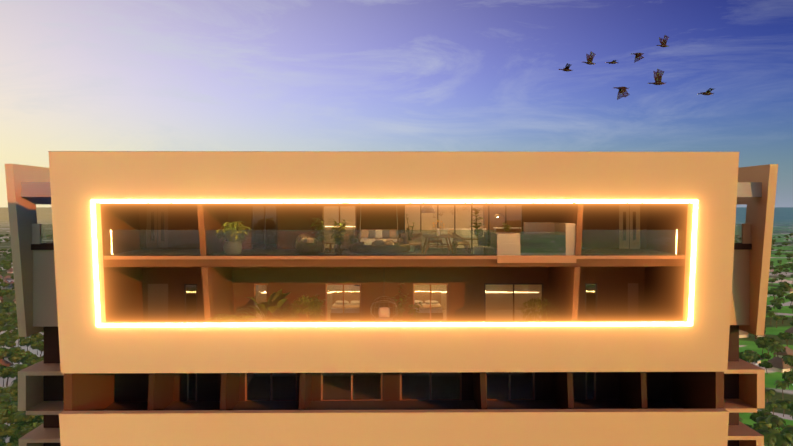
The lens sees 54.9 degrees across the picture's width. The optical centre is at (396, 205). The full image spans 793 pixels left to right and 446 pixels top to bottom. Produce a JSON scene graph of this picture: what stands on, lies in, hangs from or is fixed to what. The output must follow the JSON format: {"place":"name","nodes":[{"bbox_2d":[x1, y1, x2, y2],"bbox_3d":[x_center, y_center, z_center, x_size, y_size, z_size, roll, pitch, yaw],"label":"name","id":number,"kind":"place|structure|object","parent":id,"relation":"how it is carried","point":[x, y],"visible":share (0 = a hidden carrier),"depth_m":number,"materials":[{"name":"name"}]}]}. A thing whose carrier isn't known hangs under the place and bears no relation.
{"place":"outdoors","nodes":[
{"label":"outdoors","id":0,"kind":"place"},
{"bbox_2d":[5,164,50,336],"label":"wall","id":1,"kind":"structure","parent":0,"point":[22,215],"depth_m":41.50,"materials":[{"name":"beige paint"}]},
{"bbox_2d":[48,151,525,151],"bbox_3d":[-0.031,-2.238,31.845,28.490,0.020,0.830,0,0,-1],"label":"frame coping","id":2,"kind":"object","parent":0,"point":[286,151],"visible":0.36,"depth_m":31.37,"materials":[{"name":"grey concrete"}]},
{"bbox_2d":[60,255,727,445],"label":"tower slabs","id":3,"kind":"structure","parent":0,"point":[352,261],"depth_m":32.48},
{"bbox_2d":[104,254,684,255],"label":"floor slab","id":4,"kind":"structure","parent":3,"relation":"on","point":[422,255],"depth_m":32.40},
{"bbox_2d":[0,207,792,445],"bbox_3d":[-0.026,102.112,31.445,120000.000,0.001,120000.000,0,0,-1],"label":"ground","id":5,"kind":"structure","parent":0,"point":[783,222],"depth_m":944.33,"materials":[{"name":"grass"}]},
{"bbox_2d":[0,347,12,358],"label":"broadleaf tree","id":6,"kind":"object","parent":5,"relation":"on","point":[5,352],"visible":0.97,"depth_m":473.07,"materials":[{"name":"green plant"}]},
{"bbox_2d":[0,411,15,423],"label":"broadleaf tree","id":7,"kind":"object","parent":5,"relation":"on","point":[7,419],"visible":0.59,"depth_m":329.85,"materials":[{"name":"green plant"}]},
{"bbox_2d":[0,424,17,438],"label":"broadleaf tree","id":8,"kind":"object","parent":5,"relation":"on","point":[6,430],"visible":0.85,"depth_m":313.36,"materials":[{"name":"green plant"}]},
{"bbox_2d":[0,403,17,417],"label":"broadleaf tree","id":9,"kind":"object","parent":5,"relation":"on","point":[4,408],"visible":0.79,"depth_m":335.18,"materials":[{"name":"green plant"}]},
{"bbox_2d":[0,366,19,386],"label":"broadleaf tree","id":10,"kind":"object","parent":5,"relation":"on","point":[7,370],"visible":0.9,"depth_m":429.15,"materials":[{"name":"green plant"}]},
{"bbox_2d":[8,351,30,363],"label":"broadleaf tree","id":11,"kind":"object","parent":5,"relation":"on","point":[17,357],"visible":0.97,"depth_m":462.93,"materials":[{"name":"green plant"}]},
{"bbox_2d":[12,411,30,422],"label":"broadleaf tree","id":12,"kind":"object","parent":5,"relation":"on","point":[19,415],"visible":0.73,"depth_m":331.01,"materials":[{"name":"green plant"}]},
{"bbox_2d":[9,412,40,424],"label":"broadleaf tree","id":13,"kind":"object","parent":5,"relation":"on","point":[33,418],"visible":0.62,"depth_m":330.85,"materials":[{"name":"green plant"}]},
{"bbox_2d":[19,337,36,350],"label":"broadleaf tree","id":14,"kind":"object","parent":5,"relation":"on","point":[28,341],"visible":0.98,"depth_m":521.16,"materials":[{"name":"green plant"}]},
{"bbox_2d":[17,422,40,435],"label":"broadleaf tree","id":15,"kind":"object","parent":5,"relation":"on","point":[25,429],"visible":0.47,"depth_m":312.32,"materials":[{"name":"green plant"}]},
{"bbox_2d":[22,356,43,364],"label":"broadleaf tree","id":16,"kind":"object","parent":5,"relation":"on","point":[32,360],"visible":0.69,"depth_m":450.66,"materials":[{"name":"green plant"}]},
{"bbox_2d":[31,340,43,357],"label":"broadleaf tree","id":17,"kind":"object","parent":5,"relation":"on","point":[39,345],"visible":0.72,"depth_m":498.68,"materials":[{"name":"green plant"}]},
{"bbox_2d":[21,182,63,445],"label":"wing wall","id":18,"kind":"structure","parent":5,"relation":"on","point":[45,315],"depth_m":42.50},
{"bbox_2d":[18,360,63,445],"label":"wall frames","id":19,"kind":"structure","parent":18,"relation":"attached to","point":[31,401],"depth_m":42.15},
{"bbox_2d":[32,224,53,243],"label":"balcony wall","id":20,"kind":"structure","parent":18,"relation":"attached to","point":[36,233],"depth_m":42.27,"materials":[{"name":"grey glass"}]},
{"bbox_2d":[64,372,723,410],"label":"tower body walls","id":21,"kind":"structure","parent":5,"relation":"on","point":[96,391],"depth_m":34.00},
{"bbox_2d":[186,285,195,320],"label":"door","id":22,"kind":"structure","parent":21,"relation":"attached to","point":[190,302],"depth_m":40.86,"materials":[{"name":"beige"}]},
{"bbox_2d":[256,285,266,320],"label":"door","id":23,"kind":"structure","parent":21,"relation":"attached to","point":[261,293],"depth_m":42.60,"materials":[{"name":"beige"}]},
{"bbox_2d":[253,206,275,247],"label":"window","id":24,"kind":"structure","parent":21,"relation":"on","point":[258,226],"depth_m":42.60,"materials":[{"name":"beige"}]},
{"bbox_2d":[247,373,294,399],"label":"window pane","id":25,"kind":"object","parent":21,"relation":"attached to","point":[258,386],"visible":0.15,"depth_m":40.22,"materials":[{"name":"black"}]},
{"bbox_2d":[324,206,354,247],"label":"room","id":26,"kind":"object","parent":21,"relation":"on","point":[331,213],"visible":0.09,"depth_m":42.66,"materials":[{"name":"beige"}]},
{"bbox_2d":[327,285,359,320],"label":"room","id":27,"kind":"object","parent":21,"relation":"attached to","point":[339,288],"visible":0.1,"depth_m":42.65,"materials":[{"name":"beige"}]},
{"bbox_2d":[330,292,359,319],"bbox_3d":[-2.497,5.237,40.164,1.900,1.150,2.200,0,0,-1],"label":"bed","id":28,"kind":"object","parent":27,"relation":"on","point":[351,305],"visible":0.8,"depth_m":39.46,"materials":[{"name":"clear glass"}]},
{"bbox_2d":[323,373,380,398],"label":"window pane","id":29,"kind":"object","parent":21,"relation":"attached to","point":[338,385],"visible":0.14,"depth_m":40.33,"materials":[{"name":"glass"}]},
{"bbox_2d":[359,203,398,242],"bbox_3d":[-0.812,0.311,35.135,1.810,2.802,0.800,0,0,-1],"label":"sofa","id":30,"kind":"object","parent":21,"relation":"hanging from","point":[373,235],"visible":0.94,"depth_m":35.25,"materials":[{"name":"beige fabric"}]},
{"bbox_2d":[370,296,397,320],"bbox_3d":[-0.564,4.058,34.562,1.256,2.927,1.211,0,0,-1],"label":"hanging chair","id":31,"kind":"object","parent":21,"relation":"hanging from","point":[383,313],"visible":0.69,"depth_m":34.71,"materials":[{"name":"brown wicker"}]},
{"bbox_2d":[103,249,683,410],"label":"terrace floor","id":32,"kind":"structure","parent":21,"relation":"on","point":[386,405],"depth_m":36.16,"materials":[{"name":"wood"}]},
{"bbox_2d":[212,221,251,254],"bbox_3d":[-7.061,1.371,32.954,1.792,1.459,1.717,0,0,-1],"label":"potted plant","id":33,"kind":"object","parent":32,"relation":"on","point":[231,234],"visible":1,"depth_m":32.56,"materials":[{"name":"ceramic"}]},
{"bbox_2d":[209,308,259,321],"bbox_3d":[-7.063,4.724,32.876,2.349,0.471,2.082,0,0,-36],"label":"fern","id":34,"kind":"object","parent":32,"relation":"on","point":[227,317],"visible":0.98,"depth_m":32.44,"materials":[{"name":"green plant"}]},
{"bbox_2d":[247,289,290,320],"bbox_3d":[-5.891,4.854,34.887,2.104,1.910,2.318,0,0,-1],"label":"strelitzia plant","id":35,"kind":"object","parent":32,"relation":"on","point":[278,299],"visible":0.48,"depth_m":35.19,"materials":[{"name":"green plant"}]},
{"bbox_2d":[261,315,298,321],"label":"fern","id":36,"kind":"object","parent":32,"relation":"on","point":[283,319],"visible":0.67,"depth_m":32.86,"materials":[{"name":"green plant"}]},
{"bbox_2d":[271,300,306,320],"bbox_3d":[-4.807,4.995,34.548,1.765,1.617,1.125,0,0,-1],"label":"feathery plant","id":37,"kind":"object","parent":32,"relation":"on","point":[293,314],"visible":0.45,"depth_m":34.42,"materials":[{"name":"green plant"}]},
{"bbox_2d":[291,295,317,319],"bbox_3d":[-4.157,4.840,33.472,2.276,1.944,1.553,0,0,21],"label":"shrub","id":38,"kind":"object","parent":32,"relation":"on","point":[297,311],"visible":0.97,"depth_m":33.47,"materials":[{"name":"green plant"}]},
{"bbox_2d":[295,234,323,254],"bbox_3d":[-3.792,1.660,33.297,1.260,0.881,1.260,0,0,-1],"label":"wicker nest lounger","id":39,"kind":"object","parent":32,"relation":"on","point":[306,244],"visible":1,"depth_m":32.93,"materials":[{"name":"beige wicker"}]},
{"bbox_2d":[305,295,328,320],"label":"plant","id":40,"kind":"object","parent":32,"relation":"on","point":[318,307],"visible":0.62,"depth_m":34.88,"materials":[{"name":"plant"}]},
{"bbox_2d":[310,217,326,252],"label":"tall plant","id":41,"kind":"object","parent":32,"relation":"on","point":[319,230],"visible":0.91,"depth_m":34.22,"materials":[{"name":"plant"}]},
{"bbox_2d":[332,223,346,254],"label":"potted plant","id":42,"kind":"object","parent":32,"relation":"on","point":[338,250],"visible":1,"depth_m":32.51,"materials":[{"name":"green plant"}]},
{"bbox_2d":[324,250,422,254],"bbox_3d":[-1.002,2.093,34.483,4.261,0.015,3.100,0,0,-1],"label":"rug","id":43,"kind":"object","parent":32,"relation":"on","point":[415,252],"visible":0.57,"depth_m":33.48,"materials":[{"name":"beige fabric"}]},
{"bbox_2d":[328,219,348,250],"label":"tall plant","id":44,"kind":"object","parent":43,"relation":"on","point":[332,230],"visible":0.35,"depth_m":34.47,"materials":[{"name":"plant"}]},
{"bbox_2d":[344,228,362,252],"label":"feathery plant","id":45,"kind":"object","parent":43,"relation":"on","point":[352,237],"visible":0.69,"depth_m":34.09,"materials":[{"name":"green"}]},
{"bbox_2d":[348,240,410,254],"bbox_3d":[-0.758,1.799,33.536,2.760,0.603,1.987,0,0,-1],"label":"round wicker daybed","id":46,"kind":"object","parent":43,"relation":"on","point":[378,247],"visible":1,"depth_m":32.84,"materials":[{"name":"brown wicker"}]},
{"bbox_2d":[398,233,419,249],"bbox_3d":[0.571,1.702,35.862,0.900,0.804,0.820,0,0,14],"label":"lounge chair","id":47,"kind":"object","parent":43,"relation":"on","point":[404,238],"visible":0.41,"depth_m":36.01,"materials":[{"name":"beige fabric"}]},
{"bbox_2d":[403,214,415,251],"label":"plant ficus by window","id":48,"kind":"object","parent":43,"relation":"on","point":[412,247],"visible":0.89,"depth_m":34.67,"materials":[{"name":"green plant"}]},
{"bbox_2d":[142,267,644,321],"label":"back wall","id":49,"kind":"structure","parent":32,"relation":"on","point":[465,293],"depth_m":37.24,"materials":[{"name":"paint"}]},
{"bbox_2d":[148,284,167,321],"bbox_3d":[-11.600,4.797,37.184,1.000,2.030,0.070,0,0,-1],"label":"door","id":50,"kind":"structure","parent":49,"relation":"attached to","point":[157,302],"depth_m":37.15,"materials":[{"name":"brown wood"}]},
{"bbox_2d":[184,284,196,320],"bbox_3d":[-10.011,4.797,37.229,0.644,2.030,0.100,0,0,-1],"label":"door frame","id":51,"kind":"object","parent":49,"relation":"attached to","point":[185,301],"depth_m":37.17,"materials":[{"name":"brown wood"}]},
{"bbox_2d":[326,284,360,320],"bbox_3d":[-2.594,4.797,37.323,1.734,2.030,0.100,0,0,-1],"label":"window","id":52,"kind":"structure","parent":49,"relation":"attached to","point":[343,298],"depth_m":37.28,"materials":[{"name":"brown wood"}]},
{"bbox_2d":[413,283,447,320],"bbox_3d":[1.663,4.797,37.377,1.718,2.030,0.100,0,0,-1],"label":"window","id":53,"kind":"structure","parent":49,"relation":"attached to","point":[430,284],"depth_m":37.34,"materials":[{"name":"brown wood"}]},
{"bbox_2d":[484,283,542,320],"bbox_3d":[5.743,4.797,37.428,2.915,2.030,0.100,0,0,-1],"label":"window","id":54,"kind":"structure","parent":49,"relation":"attached to","point":[485,284],"depth_m":37.38,"materials":[{"name":"brown wood"}]},
{"bbox_2d":[585,283,596,320],"bbox_3d":[9.532,4.797,37.476,0.614,2.030,0.100,0,0,-1],"label":"door frame","id":55,"kind":"structure","parent":49,"relation":"attached to","point":[595,284],"depth_m":37.43,"materials":[{"name":"brown wood"}]},
{"bbox_2d":[628,283,637,320],"bbox_3d":[11.596,4.797,37.477,0.537,2.030,0.070,0,0,-1],"label":"door","id":56,"kind":"structure","parent":49,"relation":"attached to","point":[632,301],"depth_m":37.44,"materials":[{"name":"brown wood"}]},
{"bbox_2d":[139,203,647,248],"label":"back wall","id":57,"kind":"structure","parent":32,"relation":"on","point":[600,228],"depth_m":37.20,"materials":[{"name":"paint"}]},
{"bbox_2d":[147,205,167,248],"bbox_3d":[-11.625,1.032,37.168,1.050,2.160,0.100,0,0,-1],"label":"door","id":58,"kind":"structure","parent":57,"relation":"attached to","point":[157,226],"depth_m":37.15,"materials":[{"name":"brown"}]},
{"bbox_2d":[251,205,277,248],"bbox_3d":[-6.436,1.032,37.274,1.289,2.160,0.100,0,0,-1],"label":"door frame","id":59,"kind":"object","parent":57,"relation":"attached to","point":[264,226],"depth_m":37.23,"materials":[{"name":"brown wood"}]},
{"bbox_2d":[322,205,356,248],"bbox_3d":[-2.785,1.032,37.320,1.688,2.160,0.100,0,0,-1],"label":"window","id":60,"kind":"structure","parent":57,"relation":"attached to","point":[339,217],"depth_m":37.28,"materials":[{"name":"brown wood"}]},
{"bbox_2d":[404,204,522,248],"bbox_3d":[3.274,1.012,37.397,5.830,2.200,0.100,0,0,-1],"label":"window frame","id":61,"kind":"structure","parent":57,"relation":"attached to","point":[471,218],"depth_m":37.35,"materials":[{"name":"brown wood"}]},
{"bbox_2d":[619,205,639,248],"bbox_3d":[11.424,1.032,37.460,1.050,2.160,0.100,0,0,-1],"label":"door","id":62,"kind":"structure","parent":57,"relation":"attached to","point":[629,226],"depth_m":37.44,"materials":[{"name":"beige"}]},
{"bbox_2d":[115,372,671,401],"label":"back wall","id":63,"kind":"structure","parent":32,"relation":"on","point":[131,387],"depth_m":37.24,"materials":[{"name":"brown paint"}]},
{"bbox_2d":[187,373,196,400],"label":"window","id":64,"kind":"structure","parent":63,"relation":"attached to","point":[188,387],"depth_m":37.18,"materials":[{"name":"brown wood"}]},
{"bbox_2d":[245,373,296,400],"bbox_3d":[-6.114,8.287,37.278,2.547,2.450,0.100,0,0,-1],"label":"window","id":65,"kind":"structure","parent":63,"relation":"attached to","point":[270,389],"depth_m":37.24,"materials":[{"name":"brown wood"}]},
{"bbox_2d":[321,373,382,400],"bbox_3d":[-2.179,8.287,37.328,3.022,2.450,0.100,0,0,-1],"label":"window","id":66,"kind":"structure","parent":63,"relation":"attached to","point":[322,399],"depth_m":37.29,"materials":[{"name":"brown wood"}]},
{"bbox_2d":[400,372,461,399],"bbox_3d":[1.671,8.287,37.377,3.022,2.450,0.100,0,0,-1],"label":"window","id":67,"kind":"structure","parent":63,"relation":"attached to","point":[431,389],"depth_m":37.34,"materials":[{"name":"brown wood"}]},
{"bbox_2d":[486,372,534,399],"bbox_3d":[5.544,8.287,37.426,2.454,2.450,0.100,0,0,-1],"label":"window","id":68,"kind":"structure","parent":63,"relation":"attached to","point":[510,389],"depth_m":37.39,"materials":[{"name":"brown wood"}]},
{"bbox_2d":[101,203,687,321],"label":"terrace walls","id":69,"kind":"structure","parent":32,"relation":"on","point":[663,285],"depth_m":34.55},
{"bbox_2d":[147,203,647,410],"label":"partition fins","id":70,"kind":"object","parent":32,"relation":"on","point":[563,290],"visible":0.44,"depth_m":34.30,"materials":[{"name":"concrete"}]},
{"bbox_2d":[391,283,409,320],"bbox_3d":[0.189,4.702,35.984,0.653,2.196,0.982,0,0,36],"label":"potted plant","id":71,"kind":"object","parent":32,"relation":"on","point":[401,299],"visible":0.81,"depth_m":35.99,"materials":[{"name":"plant"}]},
{"bbox_2d":[407,302,423,320],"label":"plant","id":72,"kind":"object","parent":32,"relation":"on","point":[415,317],"visible":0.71,"depth_m":33.81,"materials":[{"name":"plant"}]},
{"bbox_2d":[422,219,453,253],"bbox_3d":[1.866,1.347,34.569,1.320,1.507,2.500,0,0,-1],"label":"dining table","id":73,"kind":"object","parent":32,"relation":"on","point":[438,235],"visible":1,"depth_m":33.83,"materials":[{"name":"brown wood"}]},
{"bbox_2d":[454,233,470,253],"bbox_3d":[2.926,1.654,33.832,0.694,0.899,0.729,0,0,-1],"label":"dining chair","id":74,"kind":"object","parent":32,"relation":"on","point":[461,243],"visible":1,"depth_m":33.54,"materials":[{"name":"brown wood"}]},
{"bbox_2d":[469,208,485,253],"bbox_3d":[3.505,1.087,33.301,0.784,2.027,0.789,0,0,18],"label":"fiddle leaf plant","id":75,"kind":"object","parent":32,"relation":"on","point":[478,249],"visible":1,"depth_m":33.19,"materials":[{"name":"green plant"}]},
{"bbox_2d":[484,222,575,262],"bbox_3d":[5.707,1.582,33.580,3.795,1.660,2.515,0,0,-1],"label":"jacuzzi tub","id":76,"kind":"object","parent":32,"relation":"on","point":[544,242],"visible":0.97,"depth_m":32.48,"materials":[{"name":"concrete"}]},
{"bbox_2d":[520,297,559,320],"bbox_3d":[6.415,4.939,34.031,1.931,1.741,1.942,0,0,17],"label":"round bush","id":77,"kind":"object","parent":32,"relation":"on","point":[542,303],"visible":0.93,"depth_m":33.84,"materials":[{"name":"green plant"}]},
{"bbox_2d":[49,152,738,372],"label":"facade wall","id":78,"kind":"structure","parent":21,"relation":"attached to","point":[80,181],"depth_m":31.45,"materials":[{"name":"paint"}]},
{"bbox_2d":[91,200,697,326],"bbox_3d":[-0.026,2.352,31.426,24.990,5.190,0.033,0,0,-1],"label":"led strip light","id":79,"kind":"object","parent":78,"relation":"attached to","point":[238,325],"visible":1,"depth_m":31.41,"materials":[{"name":"white"}]},
{"bbox_2d":[94,202,694,323],"bbox_3d":[-0.027,2.352,31.530,24.812,5.012,0.070,0,0,-1],"label":"led strip reveal","id":80,"kind":"object","parent":78,"relation":"attached to","point":[390,202],"visible":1,"depth_m":31.49,"materials":[{"name":"white"}]},
{"bbox_2d":[59,409,728,445],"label":"parapet","id":81,"kind":"structure","parent":21,"relation":"attached to","point":[578,427],"depth_m":31.44,"materials":[{"name":"paint"}]},
{"bbox_2d":[414,285,445,320],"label":"room","id":82,"kind":"object","parent":21,"relation":"attached to","point":[434,288],"visible":0.13,"depth_m":42.72,"materials":[{"name":"beige"}]},
{"bbox_2d":[414,292,442,318],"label":"bed","id":83,"kind":"object","parent":82,"relation":"on","point":[423,298],"visible":0.71,"depth_m":40.65,"materials":[{"name":"white fabric"}]},
{"bbox_2d":[402,372,459,398],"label":"window pane","id":84,"kind":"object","parent":21,"relation":"attached to","point":[416,385],"visible":0.15,"depth_m":40.44,"materials":[{"name":"glass"}]},
{"bbox_2d":[405,205,489,247],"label":"living room","id":85,"kind":"object","parent":21,"relation":"on","point":[462,218],"visible":0.08,"depth_m":44.03,"materials":[{"name":"beige"}]},
{"bbox_2d":[440,228,485,243],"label":"kitchen island","id":86,"kind":"structure","parent":85,"relation":"on","point":[463,232],"depth_m":42.78,"materials":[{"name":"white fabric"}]},
{"bbox_2d":[478,232,489,246],"bbox_3d":[4.631,1.714,38.445,0.780,0.804,0.820,0,0,-21],"label":"armchair","id":87,"kind":"object","parent":85,"relation":"on","point":[482,241],"visible":0.33,"depth_m":38.01,"materials":[{"name":"grey fabric"}]},
{"bbox_2d":[483,205,520,232],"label":"wall","id":88,"kind":"structure","parent":85,"relation":"on","point":[513,216],"depth_m":43.47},
{"bbox_2d":[487,372,532,398],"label":"window pane","id":89,"kind":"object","parent":21,"relation":"attached to","point":[498,385],"visible":0.22,"depth_m":40.44,"materials":[{"name":"black"}]},
{"bbox_2d":[486,285,541,320],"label":"room","id":90,"kind":"object","parent":21,"relation":"attached to","point":[499,302],"visible":0.24,"depth_m":42.77,"materials":[{"name":"beige"}]},
{"bbox_2d":[586,285,594,320],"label":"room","id":91,"kind":"object","parent":21,"relation":"attached to","point":[590,302],"visible":0.07,"depth_m":41.07,"materials":[{"name":"beige"}]},
{"bbox_2d":[724,182,761,445],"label":"wing wall","id":92,"kind":"structure","parent":5,"relation":"on","point":[740,306],"depth_m":42.99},
{"bbox_2d":[734,224,750,243],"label":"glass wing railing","id":93,"kind":"object","parent":92,"relation":"attached to","point":[746,233],"visible":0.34,"depth_m":42.77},
{"bbox_2d":[724,359,764,445],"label":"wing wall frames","id":94,"kind":"structure","parent":92,"relation":"attached to","point":[751,388],"depth_m":42.56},
{"bbox_2d":[736,164,777,334],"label":"wall","id":95,"kind":"structure","parent":92,"relation":"attached to","point":[760,215],"depth_m":41.98,"materials":[{"name":"beige paint"}]},
{"bbox_2d":[739,350,760,362],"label":"broadleaf tree","id":96,"kind":"object","parent":5,"relation":"on","point":[749,356],"visible":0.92,"depth_m":458.78,"materials":[{"name":"green plant"}]},
{"bbox_2d":[750,409,773,421],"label":"broadleaf tree","id":97,"kind":"object","parent":5,"relation":"on","point":[755,415],"visible":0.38,"depth_m":339.75,"materials":[{"name":"green plant"}]},
{"bbox_2d":[750,422,780,444],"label":"broadleaf tree","id":98,"kind":"object","parent":5,"relation":"on","point":[761,425],"visible":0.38,"depth_m":314.43,"materials":[{"name":"green plant"}]},
{"bbox_2d":[757,429,777,445],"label":"palm tree","id":99,"kind":"object","parent":5,"relation":"on","point":[766,435],"visible":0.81,"depth_m":303.27,"materials":[{"name":"green plant"}]},
{"bbox_2d":[754,336,782,360],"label":"broadleaf tree","id":100,"kind":"object","parent":5,"relation":"on","point":[765,342],"visible":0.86,"depth_m":498.21,"materials":[{"name":"green plant"}]},
{"bbox_2d":[765,401,781,413],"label":"palm tree","id":101,"kind":"object","parent":5,"relation":"on","point":[770,405],"visible":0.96,"depth_m":364.13,"materials":[{"name":"green plant"}]},
{"bbox_2d":[765,415,785,428],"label":"tree","id":102,"kind":"object","parent":5,"relation":"on","point":[774,420],"visible":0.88,"depth_m":320.03,"materials":[{"name":"green plant"}]},
{"bbox_2d":[767,344,783,357],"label":"broadleaf tree","id":103,"kind":"object","parent":5,"relation":"on","point":[773,347],"visible":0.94,"depth_m":478.58,"materials":[{"name":"green plant"}]},
{"bbox_2d":[767,357,792,372],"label":"house","id":104,"kind":"structure","parent":5,"relation":"on","point":[778,364],"depth_m":469.53,"materials":[{"name":"white paint"}]},
{"bbox_2d":[774,380,790,398],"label":"tree","id":105,"kind":"object","parent":5,"relation":"on","point":[783,385],"visible":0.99,"depth_m":397.06,"materials":[{"name":"green plant"}]},
{"bbox_2d":[773,346,792,357],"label":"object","id":106,"kind":"object","parent":5,"relation":"on","point":[788,351],"visible":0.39,"depth_m":510.27,"materials":[{"name":"brown paint"}]},
{"bbox_2d":[775,399,791,416],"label":"palm tree","id":107,"kind":"object","parent":5,"relation":"on","point":[783,403],"visible":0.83,"depth_m":367.55,"materials":[{"name":"green plant"}]},
{"bbox_2d":[775,432,792,445],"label":"palm tree","id":108,"kind":"object","parent":5,"relation":"on","point":[784,439],"visible":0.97,"depth_m":300.89,"materials":[{"name":"green plant"}]},
{"bbox_2d":[777,332,792,346],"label":"broadleaf tree","id":109,"kind":"object","parent":5,"relation":"on","point":[784,335],"visible":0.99,"depth_m":544.40,"materials":[{"name":"green plant"}]},
{"bbox_2d":[782,371,792,383],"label":"broadleaf tree","id":110,"kind":"object","parent":5,"relation":"on","point":[787,376],"visible":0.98,"depth_m":406.13,"materials":[{"name":"green plant"}]},
{"bbox_2d":[0,0,792,206],"label":"sky","id":111,"kind":"structure","parent":0,"point":[76,75],"materials":[{"name":"blue"}]},
{"bbox_2d":[648,69,663,84],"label":"bird","id":112,"kind":"object","parent":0,"point":[658,74],"visible":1,"depth_m":49.54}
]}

